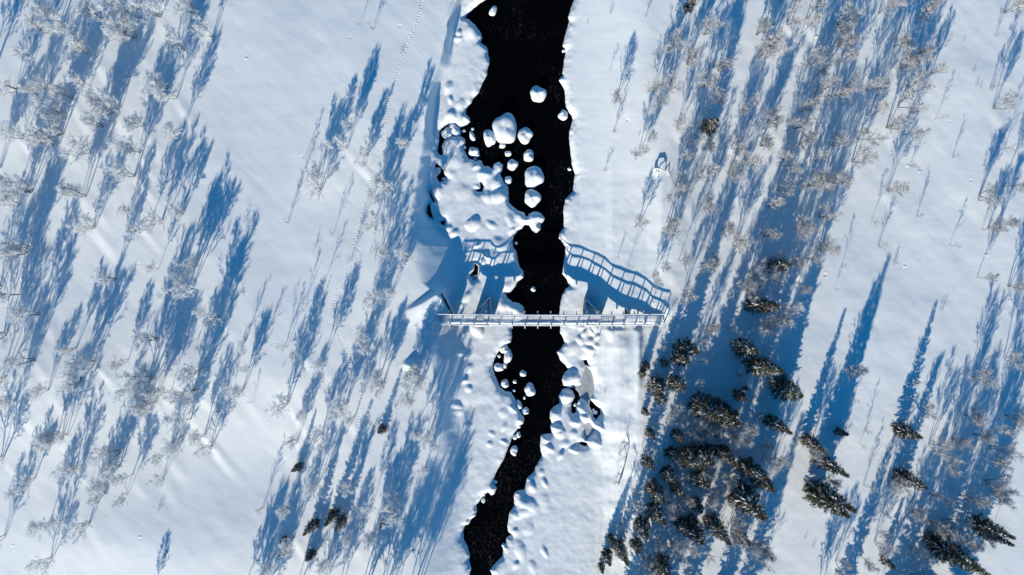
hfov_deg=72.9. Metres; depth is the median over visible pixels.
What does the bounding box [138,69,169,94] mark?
birch tree
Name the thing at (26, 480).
birch tree
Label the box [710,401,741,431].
spruce tree
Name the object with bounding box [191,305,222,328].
birch tree
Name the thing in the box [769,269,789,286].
birch tree
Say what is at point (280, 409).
birch tree
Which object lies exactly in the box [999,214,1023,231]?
birch tree
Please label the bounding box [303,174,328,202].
birch tree
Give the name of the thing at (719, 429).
birch tree
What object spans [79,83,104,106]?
birch tree
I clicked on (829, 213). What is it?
birch tree
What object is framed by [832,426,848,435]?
young spruce
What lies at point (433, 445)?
birch tree
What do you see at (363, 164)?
birch tree
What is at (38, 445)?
birch tree
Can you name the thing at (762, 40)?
birch tree
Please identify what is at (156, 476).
birch tree
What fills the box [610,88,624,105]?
birch tree
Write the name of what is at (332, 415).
birch tree
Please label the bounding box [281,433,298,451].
birch tree
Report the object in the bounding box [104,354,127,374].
birch tree
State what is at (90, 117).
birch tree
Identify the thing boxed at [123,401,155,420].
birch tree
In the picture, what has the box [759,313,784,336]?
birch tree
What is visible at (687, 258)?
birch tree
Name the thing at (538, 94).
snow mound
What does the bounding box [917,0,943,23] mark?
birch tree
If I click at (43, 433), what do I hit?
birch tree
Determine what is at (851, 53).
birch tree
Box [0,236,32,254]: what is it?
birch tree
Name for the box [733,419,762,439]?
birch tree
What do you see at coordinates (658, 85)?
birch tree
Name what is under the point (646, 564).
birch tree
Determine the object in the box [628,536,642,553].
spruce tree
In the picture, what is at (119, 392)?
birch tree
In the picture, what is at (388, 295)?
birch tree
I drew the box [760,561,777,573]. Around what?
birch sapling
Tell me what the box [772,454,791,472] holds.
birch tree
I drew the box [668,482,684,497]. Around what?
spruce tree
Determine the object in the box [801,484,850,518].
spruce tree
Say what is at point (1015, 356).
birch tree
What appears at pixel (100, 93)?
birch tree
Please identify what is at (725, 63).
birch tree
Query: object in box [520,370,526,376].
snow mound
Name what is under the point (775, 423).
spruce tree
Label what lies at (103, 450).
birch tree
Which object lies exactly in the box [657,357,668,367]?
young spruce
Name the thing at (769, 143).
birch tree
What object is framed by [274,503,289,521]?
birch tree
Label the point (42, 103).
birch tree
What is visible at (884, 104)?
birch tree
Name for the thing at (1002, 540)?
spruce tree
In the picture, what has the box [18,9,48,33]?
birch tree
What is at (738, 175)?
birch tree
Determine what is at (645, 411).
spruce tree
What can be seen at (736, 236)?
birch tree
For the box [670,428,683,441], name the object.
spruce tree
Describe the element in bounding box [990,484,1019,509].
birch tree
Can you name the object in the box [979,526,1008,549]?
birch tree
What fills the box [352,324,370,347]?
birch tree
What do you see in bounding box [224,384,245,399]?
birch tree
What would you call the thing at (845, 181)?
birch tree
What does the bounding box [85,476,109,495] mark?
birch tree
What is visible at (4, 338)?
birch tree
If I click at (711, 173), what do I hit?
birch tree
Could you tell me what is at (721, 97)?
birch tree
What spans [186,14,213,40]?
birch tree
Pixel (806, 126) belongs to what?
birch tree
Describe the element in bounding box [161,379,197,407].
birch tree
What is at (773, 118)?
birch tree
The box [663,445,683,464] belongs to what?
spruce tree
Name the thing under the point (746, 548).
birch tree
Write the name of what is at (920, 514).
birch tree
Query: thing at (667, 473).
spruce tree
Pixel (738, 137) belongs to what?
birch tree
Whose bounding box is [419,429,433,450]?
birch tree
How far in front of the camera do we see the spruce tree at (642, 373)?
91.60 m
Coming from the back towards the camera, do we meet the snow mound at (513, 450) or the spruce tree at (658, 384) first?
the snow mound at (513, 450)
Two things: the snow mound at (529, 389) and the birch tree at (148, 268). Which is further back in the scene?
the snow mound at (529, 389)
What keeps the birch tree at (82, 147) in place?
on the snow ground
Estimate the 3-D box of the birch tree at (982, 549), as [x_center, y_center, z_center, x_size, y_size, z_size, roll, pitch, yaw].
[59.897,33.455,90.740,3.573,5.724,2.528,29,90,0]
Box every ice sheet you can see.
[574,366,593,400]
[584,422,593,438]
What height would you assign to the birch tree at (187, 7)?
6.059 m
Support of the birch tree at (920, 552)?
on the snow ground
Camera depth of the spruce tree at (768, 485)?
89.41 m
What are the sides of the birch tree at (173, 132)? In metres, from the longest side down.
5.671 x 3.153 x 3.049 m
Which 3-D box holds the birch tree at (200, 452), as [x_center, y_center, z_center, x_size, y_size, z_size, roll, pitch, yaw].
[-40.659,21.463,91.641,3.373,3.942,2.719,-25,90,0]
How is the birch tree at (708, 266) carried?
on the snow ground
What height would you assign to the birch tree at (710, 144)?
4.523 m
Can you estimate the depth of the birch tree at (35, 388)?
89.95 m
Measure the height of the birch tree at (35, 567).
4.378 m
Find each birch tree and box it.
[0,75,16,99]
[0,120,24,143]
[0,172,19,189]
[0,174,38,203]
[0,191,20,210]
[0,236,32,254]
[0,243,27,265]
[0,285,19,305]
[0,331,9,349]
[0,353,35,375]
[0,373,9,390]
[0,393,16,410]
[0,488,17,500]
[4,303,40,324]
[9,42,34,62]
[9,472,35,495]
[15,83,37,95]
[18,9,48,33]
[21,127,53,147]
[22,107,64,146]
[23,555,55,574]
[24,74,53,93]
[25,517,45,540]
[26,93,67,124]
[26,381,48,401]
[29,0,59,22]
[29,435,60,455]
[33,428,58,443]
[37,12,75,35]
[41,428,71,446]
[41,515,66,532]
[46,80,73,98]
[48,461,81,481]
[51,344,76,358]
[53,182,86,200]
[53,364,81,398]
[56,184,79,200]
[59,133,93,165]
[61,520,92,544]
[63,29,87,55]
[63,70,89,88]
[63,350,95,376]
[65,212,99,239]
[67,38,96,56]
[72,0,104,21]
[76,109,103,131]
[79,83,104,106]
[83,484,108,506]
[85,442,122,472]
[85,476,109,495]
[86,268,115,286]
[88,94,116,122]
[93,463,119,481]
[94,88,120,107]
[96,4,132,42]
[97,0,120,10]
[102,159,135,181]
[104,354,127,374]
[106,15,139,45]
[106,134,145,159]
[106,380,159,419]
[109,472,133,487]
[109,493,129,509]
[113,0,142,20]
[113,202,130,215]
[113,363,156,398]
[119,221,148,240]
[121,109,144,132]
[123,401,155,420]
[127,0,169,25]
[128,330,158,351]
[137,206,167,234]
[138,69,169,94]
[142,385,171,407]
[145,258,158,272]
[145,472,167,488]
[148,451,166,468]
[152,82,177,102]
[154,273,203,307]
[158,121,182,145]
[159,410,190,433]
[160,436,183,458]
[161,24,184,54]
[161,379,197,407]
[163,200,187,223]
[169,0,198,20]
[169,250,200,283]
[173,362,205,388]
[185,428,206,447]
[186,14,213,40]
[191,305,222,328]
[191,439,216,460]
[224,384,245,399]
[258,558,275,574]
[263,389,292,419]
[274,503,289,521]
[277,536,294,557]
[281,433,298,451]
[287,349,301,361]
[294,408,307,421]
[300,159,323,180]
[302,477,324,499]
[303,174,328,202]
[305,425,325,453]
[307,356,331,376]
[316,558,331,574]
[321,138,333,151]
[325,404,350,423]
[328,397,348,415]
[333,135,350,150]
[336,479,357,497]
[340,534,352,550]
[341,113,354,133]
[343,411,357,427]
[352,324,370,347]
[353,157,370,169]
[355,145,368,157]
[357,342,370,355]
[359,501,374,518]
[360,218,380,234]
[360,285,386,310]
[361,530,380,550]
[362,368,381,393]
[364,187,380,202]
[366,208,380,220]
[367,239,391,261]
[369,173,392,190]
[370,375,388,399]
[377,498,399,530]
[379,181,394,196]
[381,488,401,508]
[382,287,397,302]
[392,391,412,409]
[394,248,416,267]
[395,135,411,151]
[397,375,411,389]
[402,394,418,409]
[403,363,422,376]
[410,424,423,442]
[411,372,429,384]
[411,378,427,393]
[415,463,429,476]
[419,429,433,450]
[429,442,442,453]
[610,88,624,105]
[630,142,652,160]
[630,498,646,517]
[633,214,650,228]
[639,553,657,574]
[644,78,667,92]
[647,130,658,142]
[650,269,664,286]
[652,89,670,108]
[653,538,669,552]
[659,25,688,54]
[660,185,687,204]
[660,216,688,240]
[661,261,672,272]
[663,495,684,520]
[664,403,688,428]
[664,536,687,563]
[665,69,684,94]
[667,216,683,228]
[673,113,692,134]
[673,169,695,192]
[675,285,699,304]
[677,493,697,509]
[679,254,693,266]
[680,148,694,163]
[682,42,704,68]
[685,131,705,146]
[686,542,701,557]
[690,420,708,447]
[694,67,721,90]
[695,163,720,183]
[697,192,719,220]
[697,258,721,273]
[699,467,719,484]
[700,13,725,34]
[701,426,718,441]
[702,322,721,338]
[704,135,717,152]
[705,486,724,510]
[706,421,727,440]
[709,53,735,72]
[709,85,729,107]
[709,249,723,267]
[715,473,739,491]
[720,219,739,239]
[726,154,748,182]
[726,516,748,542]
[727,426,753,450]
[728,132,749,156]
[728,231,756,254]
[728,536,757,555]
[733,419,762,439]
[734,142,747,153]
[735,93,761,116]
[737,272,755,291]
[742,273,767,303]
[744,256,769,281]
[745,540,771,565]
[746,153,763,171]
[754,37,777,59]
[754,537,776,564]
[755,15,773,36]
[758,130,776,151]
[758,221,782,241]
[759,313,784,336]
[759,438,775,467]
[760,27,790,54]
[760,36,782,60]
[763,102,788,130]
[763,264,780,278]
[765,248,791,273]
[768,196,788,212]
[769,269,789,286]
[771,302,797,325]
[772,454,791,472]
[773,176,797,196]
[778,148,803,178]
[780,301,805,329]
[786,0,808,34]
[787,111,817,136]
[790,253,808,271]
[793,213,821,243]
[794,129,820,151]
[796,96,823,114]
[798,284,813,294]
[799,166,833,193]
[801,9,826,33]
[804,45,829,66]
[804,245,823,266]
[807,0,828,17]
[808,444,832,465]
[812,146,832,161]
[813,50,841,76]
[813,73,842,103]
[814,170,843,190]
[818,202,843,225]
[818,233,842,256]
[820,473,844,489]
[828,129,859,150]
[831,0,867,35]
[831,20,865,51]
[832,168,854,189]
[834,559,851,574]
[837,72,865,102]
[840,48,859,64]
[843,361,869,379]
[852,142,878,167]
[854,126,888,146]
[859,553,879,572]
[864,73,892,95]
[869,100,892,116]
[874,540,900,558]
[875,529,891,540]
[878,0,909,18]
[886,113,916,133]
[886,181,910,197]
[887,475,909,494]
[892,29,915,48]
[895,44,932,74]
[896,87,929,114]
[903,125,932,141]
[905,68,935,93]
[905,544,935,569]
[910,40,936,60]
[910,505,930,525]
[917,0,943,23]
[921,400,937,419]
[926,490,959,507]
[928,438,954,460]
[929,519,957,542]
[930,58,949,74]
[935,525,965,547]
[941,513,977,547]
[944,454,964,481]
[951,436,977,452]
[956,534,986,554]
[959,490,991,509]
[965,405,989,428]
[970,365,1000,388]
[973,429,997,444]
[978,272,1000,283]
[979,181,1004,206]
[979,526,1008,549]
[984,473,1014,501]
[988,217,1008,234]
[988,441,1023,465]
[990,456,1012,472]
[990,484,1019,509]
[992,89,1020,112]
[994,425,1020,438]
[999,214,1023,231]
[1003,177,1023,194]
[1003,347,1023,371]
[1004,0,1023,16]
[1004,403,1023,431]
[1007,276,1023,296]
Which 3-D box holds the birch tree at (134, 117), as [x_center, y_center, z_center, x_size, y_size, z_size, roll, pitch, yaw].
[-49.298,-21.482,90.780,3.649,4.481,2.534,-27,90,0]
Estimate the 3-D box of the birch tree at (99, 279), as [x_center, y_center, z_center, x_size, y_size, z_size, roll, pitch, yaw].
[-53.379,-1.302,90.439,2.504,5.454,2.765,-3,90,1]
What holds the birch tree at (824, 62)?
on the snow ground
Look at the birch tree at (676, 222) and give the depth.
88.76 m
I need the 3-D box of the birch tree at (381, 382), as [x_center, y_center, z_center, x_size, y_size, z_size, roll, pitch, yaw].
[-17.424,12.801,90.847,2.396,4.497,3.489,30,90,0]
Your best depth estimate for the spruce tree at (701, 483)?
89.95 m
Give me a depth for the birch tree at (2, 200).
89.83 m
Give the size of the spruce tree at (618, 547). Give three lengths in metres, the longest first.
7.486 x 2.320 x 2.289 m
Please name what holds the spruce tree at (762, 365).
on the snow ground
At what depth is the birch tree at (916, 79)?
89.80 m
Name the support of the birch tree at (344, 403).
on the snow ground
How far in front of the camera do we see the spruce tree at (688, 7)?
91.20 m
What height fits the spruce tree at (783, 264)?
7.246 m
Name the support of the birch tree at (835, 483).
on the snow ground
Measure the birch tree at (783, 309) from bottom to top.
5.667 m
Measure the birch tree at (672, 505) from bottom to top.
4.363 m
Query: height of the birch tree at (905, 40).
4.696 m
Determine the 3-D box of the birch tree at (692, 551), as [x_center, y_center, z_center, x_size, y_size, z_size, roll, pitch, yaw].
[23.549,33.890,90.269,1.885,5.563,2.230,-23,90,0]
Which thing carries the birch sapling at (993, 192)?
on the snow ground
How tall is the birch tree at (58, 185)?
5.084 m
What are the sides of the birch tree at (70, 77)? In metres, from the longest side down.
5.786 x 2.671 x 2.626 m
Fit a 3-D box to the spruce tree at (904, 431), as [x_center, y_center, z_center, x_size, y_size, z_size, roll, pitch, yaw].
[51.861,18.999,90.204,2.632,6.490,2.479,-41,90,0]
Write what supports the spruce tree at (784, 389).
on the snow ground
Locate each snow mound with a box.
[441,127,451,138]
[451,125,460,135]
[468,147,478,156]
[470,131,474,140]
[484,130,495,146]
[489,5,496,15]
[492,112,516,142]
[494,363,503,370]
[499,143,505,147]
[500,345,508,352]
[501,379,508,387]
[504,349,511,363]
[505,151,511,156]
[505,176,511,184]
[507,159,517,170]
[510,445,517,455]
[515,400,521,409]
[518,127,532,143]
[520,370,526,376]
[521,407,528,414]
[524,149,533,161]
[524,382,535,395]
[525,166,543,187]
[525,189,540,207]
[530,86,546,101]
[558,110,567,120]
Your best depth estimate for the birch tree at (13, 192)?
89.58 m
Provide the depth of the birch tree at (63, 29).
89.18 m
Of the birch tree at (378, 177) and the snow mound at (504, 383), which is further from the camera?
the snow mound at (504, 383)
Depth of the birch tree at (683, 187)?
89.94 m
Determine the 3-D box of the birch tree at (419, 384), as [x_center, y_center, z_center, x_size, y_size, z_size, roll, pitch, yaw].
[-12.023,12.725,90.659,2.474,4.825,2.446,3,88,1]
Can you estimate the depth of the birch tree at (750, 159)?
90.08 m
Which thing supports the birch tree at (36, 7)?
on the snow ground
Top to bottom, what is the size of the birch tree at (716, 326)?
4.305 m
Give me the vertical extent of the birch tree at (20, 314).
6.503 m
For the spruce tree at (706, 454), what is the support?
on the snow ground
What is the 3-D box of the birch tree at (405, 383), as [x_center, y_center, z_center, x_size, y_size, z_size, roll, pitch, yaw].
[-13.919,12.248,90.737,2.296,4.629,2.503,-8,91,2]
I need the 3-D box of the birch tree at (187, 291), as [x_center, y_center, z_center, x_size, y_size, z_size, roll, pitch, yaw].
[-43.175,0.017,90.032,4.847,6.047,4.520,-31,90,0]
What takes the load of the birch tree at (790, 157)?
on the snow ground
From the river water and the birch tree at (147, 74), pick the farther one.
the river water
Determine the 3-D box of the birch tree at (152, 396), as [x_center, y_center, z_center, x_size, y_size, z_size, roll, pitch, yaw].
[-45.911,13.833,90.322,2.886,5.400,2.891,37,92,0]
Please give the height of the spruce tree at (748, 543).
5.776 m
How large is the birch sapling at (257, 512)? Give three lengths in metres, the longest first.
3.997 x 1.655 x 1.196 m
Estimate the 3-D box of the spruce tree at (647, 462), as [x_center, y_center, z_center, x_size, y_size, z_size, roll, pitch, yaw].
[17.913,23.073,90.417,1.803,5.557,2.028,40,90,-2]
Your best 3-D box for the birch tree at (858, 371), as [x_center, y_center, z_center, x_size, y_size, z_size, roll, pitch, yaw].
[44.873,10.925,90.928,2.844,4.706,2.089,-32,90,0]
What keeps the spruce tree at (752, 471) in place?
on the snow ground
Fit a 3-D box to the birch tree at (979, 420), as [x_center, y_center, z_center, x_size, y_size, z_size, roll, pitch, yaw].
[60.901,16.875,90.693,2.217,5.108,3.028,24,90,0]
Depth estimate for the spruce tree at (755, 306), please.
89.74 m
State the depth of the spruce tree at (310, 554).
92.37 m
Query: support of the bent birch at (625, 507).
on the snow ground
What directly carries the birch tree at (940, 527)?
on the snow ground
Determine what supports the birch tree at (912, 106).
on the snow ground
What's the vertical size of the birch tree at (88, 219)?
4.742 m
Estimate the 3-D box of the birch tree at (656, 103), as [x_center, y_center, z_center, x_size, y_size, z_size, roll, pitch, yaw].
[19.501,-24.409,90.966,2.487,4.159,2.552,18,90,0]
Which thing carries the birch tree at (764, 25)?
on the snow ground
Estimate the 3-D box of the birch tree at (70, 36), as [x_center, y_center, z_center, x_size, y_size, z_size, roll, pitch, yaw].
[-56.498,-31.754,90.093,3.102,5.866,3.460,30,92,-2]
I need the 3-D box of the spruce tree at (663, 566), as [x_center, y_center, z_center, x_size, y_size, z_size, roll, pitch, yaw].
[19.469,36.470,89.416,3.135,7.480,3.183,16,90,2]
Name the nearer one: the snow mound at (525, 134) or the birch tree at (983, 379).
the birch tree at (983, 379)
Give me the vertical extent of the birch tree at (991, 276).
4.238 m
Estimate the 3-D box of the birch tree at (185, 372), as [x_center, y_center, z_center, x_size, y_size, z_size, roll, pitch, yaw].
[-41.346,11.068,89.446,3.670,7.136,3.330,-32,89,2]
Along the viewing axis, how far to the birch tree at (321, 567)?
90.34 m
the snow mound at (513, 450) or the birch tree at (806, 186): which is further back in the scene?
the snow mound at (513, 450)
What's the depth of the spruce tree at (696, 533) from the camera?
89.45 m
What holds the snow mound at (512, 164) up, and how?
in the river water
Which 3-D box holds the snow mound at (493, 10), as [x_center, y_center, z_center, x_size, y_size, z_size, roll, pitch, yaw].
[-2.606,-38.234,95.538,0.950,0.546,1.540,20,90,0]
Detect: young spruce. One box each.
[597,562,604,573]
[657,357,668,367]
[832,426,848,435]
[878,555,896,569]
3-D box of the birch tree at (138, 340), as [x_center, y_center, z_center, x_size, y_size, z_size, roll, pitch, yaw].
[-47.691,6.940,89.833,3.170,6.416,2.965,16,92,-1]
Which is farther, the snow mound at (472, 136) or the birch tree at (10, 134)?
the snow mound at (472, 136)
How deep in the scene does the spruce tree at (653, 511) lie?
90.12 m
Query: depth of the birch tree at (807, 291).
89.48 m
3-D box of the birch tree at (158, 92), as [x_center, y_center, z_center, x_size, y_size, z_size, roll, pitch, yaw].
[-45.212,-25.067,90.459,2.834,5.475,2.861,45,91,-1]
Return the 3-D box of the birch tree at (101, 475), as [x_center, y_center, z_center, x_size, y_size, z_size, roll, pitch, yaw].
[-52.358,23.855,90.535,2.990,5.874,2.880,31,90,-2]
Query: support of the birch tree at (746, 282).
on the snow ground
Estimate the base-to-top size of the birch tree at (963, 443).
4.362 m
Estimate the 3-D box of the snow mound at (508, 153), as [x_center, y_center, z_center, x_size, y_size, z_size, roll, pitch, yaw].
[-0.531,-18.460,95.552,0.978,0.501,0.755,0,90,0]
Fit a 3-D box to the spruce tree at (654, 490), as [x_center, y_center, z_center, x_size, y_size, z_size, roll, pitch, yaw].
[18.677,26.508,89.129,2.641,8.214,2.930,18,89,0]
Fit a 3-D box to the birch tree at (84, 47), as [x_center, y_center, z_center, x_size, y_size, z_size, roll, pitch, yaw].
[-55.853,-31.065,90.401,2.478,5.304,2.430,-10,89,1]
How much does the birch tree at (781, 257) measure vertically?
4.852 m
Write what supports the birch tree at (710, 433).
on the snow ground
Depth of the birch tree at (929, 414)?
91.27 m
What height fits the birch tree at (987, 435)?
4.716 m
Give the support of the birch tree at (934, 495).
on the snow ground
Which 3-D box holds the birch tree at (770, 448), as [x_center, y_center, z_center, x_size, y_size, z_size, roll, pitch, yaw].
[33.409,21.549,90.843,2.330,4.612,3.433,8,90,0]
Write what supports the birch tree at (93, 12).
on the snow ground
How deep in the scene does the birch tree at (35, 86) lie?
90.06 m
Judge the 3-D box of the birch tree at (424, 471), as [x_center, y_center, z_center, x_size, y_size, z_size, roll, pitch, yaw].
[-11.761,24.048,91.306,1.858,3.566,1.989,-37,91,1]
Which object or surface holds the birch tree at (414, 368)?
on the snow ground
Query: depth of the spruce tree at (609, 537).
93.10 m
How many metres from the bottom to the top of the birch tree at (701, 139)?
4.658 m
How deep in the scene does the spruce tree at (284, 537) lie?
92.84 m
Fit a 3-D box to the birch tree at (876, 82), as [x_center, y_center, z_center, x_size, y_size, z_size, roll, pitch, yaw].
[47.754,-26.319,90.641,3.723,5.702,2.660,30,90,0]
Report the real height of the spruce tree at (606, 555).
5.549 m
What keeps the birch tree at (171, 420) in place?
on the snow ground
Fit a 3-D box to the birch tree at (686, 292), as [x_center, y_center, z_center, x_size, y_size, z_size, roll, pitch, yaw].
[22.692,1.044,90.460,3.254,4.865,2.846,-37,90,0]
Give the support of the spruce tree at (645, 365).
on the snow ground
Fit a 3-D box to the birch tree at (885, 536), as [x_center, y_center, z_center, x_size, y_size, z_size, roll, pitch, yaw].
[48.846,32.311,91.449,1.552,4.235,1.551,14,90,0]
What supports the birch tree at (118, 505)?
on the snow ground
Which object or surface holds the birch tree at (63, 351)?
on the snow ground
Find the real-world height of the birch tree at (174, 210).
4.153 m
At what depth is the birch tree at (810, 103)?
89.76 m
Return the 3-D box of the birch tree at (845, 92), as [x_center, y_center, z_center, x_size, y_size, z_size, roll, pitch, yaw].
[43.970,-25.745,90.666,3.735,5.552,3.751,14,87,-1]
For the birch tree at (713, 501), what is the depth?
89.88 m
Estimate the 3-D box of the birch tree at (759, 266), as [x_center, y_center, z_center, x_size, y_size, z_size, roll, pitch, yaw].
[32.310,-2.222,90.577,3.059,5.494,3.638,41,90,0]
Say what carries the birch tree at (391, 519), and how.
on the snow ground
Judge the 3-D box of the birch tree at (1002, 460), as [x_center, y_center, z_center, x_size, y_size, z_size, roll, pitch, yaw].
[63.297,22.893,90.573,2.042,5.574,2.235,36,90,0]
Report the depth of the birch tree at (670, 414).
89.92 m
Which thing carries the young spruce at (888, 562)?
on the snow ground
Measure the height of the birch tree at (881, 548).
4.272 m
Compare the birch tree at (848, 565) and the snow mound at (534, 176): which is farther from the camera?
the snow mound at (534, 176)
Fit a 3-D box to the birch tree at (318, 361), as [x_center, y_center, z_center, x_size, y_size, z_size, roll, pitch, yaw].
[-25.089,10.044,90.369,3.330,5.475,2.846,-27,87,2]
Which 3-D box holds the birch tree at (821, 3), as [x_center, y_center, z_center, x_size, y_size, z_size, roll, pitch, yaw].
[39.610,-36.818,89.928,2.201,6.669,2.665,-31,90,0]
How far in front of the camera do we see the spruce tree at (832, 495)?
88.14 m
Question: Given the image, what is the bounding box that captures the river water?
[427,0,600,574]
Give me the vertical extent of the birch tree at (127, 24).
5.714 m
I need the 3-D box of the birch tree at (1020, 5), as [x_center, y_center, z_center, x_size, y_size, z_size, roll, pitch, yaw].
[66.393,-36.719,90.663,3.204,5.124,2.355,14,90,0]
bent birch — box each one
[613,436,626,484]
[613,496,630,530]
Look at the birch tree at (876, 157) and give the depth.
89.90 m
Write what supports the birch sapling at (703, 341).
on the snow ground
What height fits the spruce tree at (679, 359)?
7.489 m
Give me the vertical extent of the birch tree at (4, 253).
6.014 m
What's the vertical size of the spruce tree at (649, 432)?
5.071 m
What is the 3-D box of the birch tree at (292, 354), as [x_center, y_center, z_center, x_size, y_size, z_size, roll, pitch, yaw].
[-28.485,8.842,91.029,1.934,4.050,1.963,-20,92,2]
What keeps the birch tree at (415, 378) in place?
on the snow ground
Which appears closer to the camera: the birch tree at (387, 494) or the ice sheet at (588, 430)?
the birch tree at (387, 494)
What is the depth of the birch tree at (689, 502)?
89.62 m
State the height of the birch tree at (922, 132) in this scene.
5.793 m
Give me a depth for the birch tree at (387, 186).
89.95 m
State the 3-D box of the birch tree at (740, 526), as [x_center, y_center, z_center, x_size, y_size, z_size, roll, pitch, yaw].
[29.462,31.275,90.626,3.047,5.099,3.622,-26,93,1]
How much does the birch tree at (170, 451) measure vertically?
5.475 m
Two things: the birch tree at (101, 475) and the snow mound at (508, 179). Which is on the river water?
the snow mound at (508, 179)
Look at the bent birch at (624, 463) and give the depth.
92.92 m
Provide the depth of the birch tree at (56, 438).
89.99 m
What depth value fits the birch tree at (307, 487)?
90.77 m
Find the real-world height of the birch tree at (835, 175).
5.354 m
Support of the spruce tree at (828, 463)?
on the snow ground
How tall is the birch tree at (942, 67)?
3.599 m
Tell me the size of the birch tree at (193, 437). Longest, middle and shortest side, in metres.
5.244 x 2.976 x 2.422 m
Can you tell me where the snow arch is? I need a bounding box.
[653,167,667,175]
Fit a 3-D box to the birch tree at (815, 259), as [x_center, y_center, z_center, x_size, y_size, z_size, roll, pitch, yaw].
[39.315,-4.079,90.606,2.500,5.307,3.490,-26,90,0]
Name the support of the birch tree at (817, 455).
on the snow ground
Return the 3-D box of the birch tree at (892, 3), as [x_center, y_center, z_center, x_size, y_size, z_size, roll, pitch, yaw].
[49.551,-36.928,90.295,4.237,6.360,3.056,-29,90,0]
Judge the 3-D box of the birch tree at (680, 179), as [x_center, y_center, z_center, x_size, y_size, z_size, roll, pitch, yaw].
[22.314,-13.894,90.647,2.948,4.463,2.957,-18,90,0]
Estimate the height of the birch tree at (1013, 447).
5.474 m
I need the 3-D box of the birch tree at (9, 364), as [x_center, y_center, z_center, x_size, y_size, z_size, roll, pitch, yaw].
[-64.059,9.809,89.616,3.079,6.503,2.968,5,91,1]
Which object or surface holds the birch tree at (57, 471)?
on the snow ground
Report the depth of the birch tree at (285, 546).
90.48 m
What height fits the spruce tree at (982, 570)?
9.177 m
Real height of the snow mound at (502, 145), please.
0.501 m
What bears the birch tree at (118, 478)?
on the snow ground
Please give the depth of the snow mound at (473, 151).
95.31 m
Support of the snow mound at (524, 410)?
in the river water
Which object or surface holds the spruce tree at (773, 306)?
on the snow ground
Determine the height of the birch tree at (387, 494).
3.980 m
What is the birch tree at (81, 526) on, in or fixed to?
on the snow ground
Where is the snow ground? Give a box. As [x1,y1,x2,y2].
[0,0,1023,574]
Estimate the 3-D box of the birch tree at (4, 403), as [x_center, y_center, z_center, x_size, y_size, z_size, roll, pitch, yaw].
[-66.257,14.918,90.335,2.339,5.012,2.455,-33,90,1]
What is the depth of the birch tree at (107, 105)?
89.83 m
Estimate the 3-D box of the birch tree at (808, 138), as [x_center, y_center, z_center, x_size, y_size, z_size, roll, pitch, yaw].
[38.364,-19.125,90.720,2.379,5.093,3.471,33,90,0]
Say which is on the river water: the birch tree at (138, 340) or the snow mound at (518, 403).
the snow mound at (518, 403)
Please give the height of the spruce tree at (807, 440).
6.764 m
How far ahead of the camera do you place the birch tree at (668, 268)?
89.45 m
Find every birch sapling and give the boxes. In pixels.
[234,364,250,372]
[252,507,263,515]
[270,340,290,352]
[683,469,700,489]
[684,426,695,443]
[696,333,710,350]
[705,554,722,567]
[724,320,741,337]
[736,368,749,387]
[754,409,768,424]
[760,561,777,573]
[977,190,998,205]
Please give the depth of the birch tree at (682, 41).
89.65 m
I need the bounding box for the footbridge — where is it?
[437,293,665,328]
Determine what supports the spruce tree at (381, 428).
on the snow ground
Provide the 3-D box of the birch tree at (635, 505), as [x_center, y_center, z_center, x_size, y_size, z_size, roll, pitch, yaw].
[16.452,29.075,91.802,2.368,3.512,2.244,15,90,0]
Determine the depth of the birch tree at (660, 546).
90.04 m
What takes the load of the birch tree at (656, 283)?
on the snow ground
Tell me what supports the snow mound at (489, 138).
in the river water
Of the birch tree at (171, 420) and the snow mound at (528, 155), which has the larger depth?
the snow mound at (528, 155)
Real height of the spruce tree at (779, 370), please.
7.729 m
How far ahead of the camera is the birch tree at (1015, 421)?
90.31 m
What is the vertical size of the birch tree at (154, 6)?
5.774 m
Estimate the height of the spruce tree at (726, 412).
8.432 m
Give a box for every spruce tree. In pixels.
[279,535,287,542]
[291,462,303,471]
[303,518,319,535]
[304,547,316,561]
[324,507,339,526]
[334,513,347,530]
[377,423,388,433]
[600,548,613,566]
[605,532,614,545]
[611,538,628,565]
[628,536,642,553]
[633,514,650,539]
[637,369,646,378]
[640,454,654,470]
[641,360,650,370]
[641,407,648,415]
[643,478,664,504]
[644,427,655,439]
[644,501,665,524]
[645,376,666,393]
[649,552,672,574]
[652,391,666,403]
[658,465,676,483]
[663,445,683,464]
[667,374,686,392]
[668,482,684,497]
[670,350,689,366]
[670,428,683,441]
[671,337,699,355]
[671,515,688,535]
[677,445,706,470]
[677,513,705,546]
[683,0,695,13]
[685,390,721,422]
[687,495,703,513]
[688,438,715,467]
[689,469,710,489]
[700,117,719,136]
[702,511,731,545]
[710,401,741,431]
[711,397,733,420]
[713,444,737,466]
[727,479,767,521]
[729,336,759,358]
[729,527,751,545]
[732,388,747,401]
[734,456,767,480]
[740,354,775,376]
[743,298,771,314]
[748,469,775,492]
[755,298,779,313]
[758,359,783,375]
[762,414,792,434]
[765,256,791,273]
[767,372,803,400]
[797,432,824,451]
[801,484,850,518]
[804,479,856,512]
[810,452,849,477]
[890,420,923,440]
[890,466,928,489]
[922,528,980,571]
[951,556,990,574]
[966,512,1016,540]
[973,526,1014,546]
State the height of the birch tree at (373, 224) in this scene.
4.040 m
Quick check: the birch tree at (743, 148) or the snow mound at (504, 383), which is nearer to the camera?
the birch tree at (743, 148)
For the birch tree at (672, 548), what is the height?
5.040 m
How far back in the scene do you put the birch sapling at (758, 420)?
90.65 m
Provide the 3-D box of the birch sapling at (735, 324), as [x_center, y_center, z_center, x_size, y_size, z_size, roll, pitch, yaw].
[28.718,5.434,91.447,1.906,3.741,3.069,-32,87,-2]
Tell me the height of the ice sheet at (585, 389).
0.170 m
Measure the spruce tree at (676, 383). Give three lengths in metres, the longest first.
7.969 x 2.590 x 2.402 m
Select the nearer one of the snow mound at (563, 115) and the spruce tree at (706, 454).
the spruce tree at (706, 454)

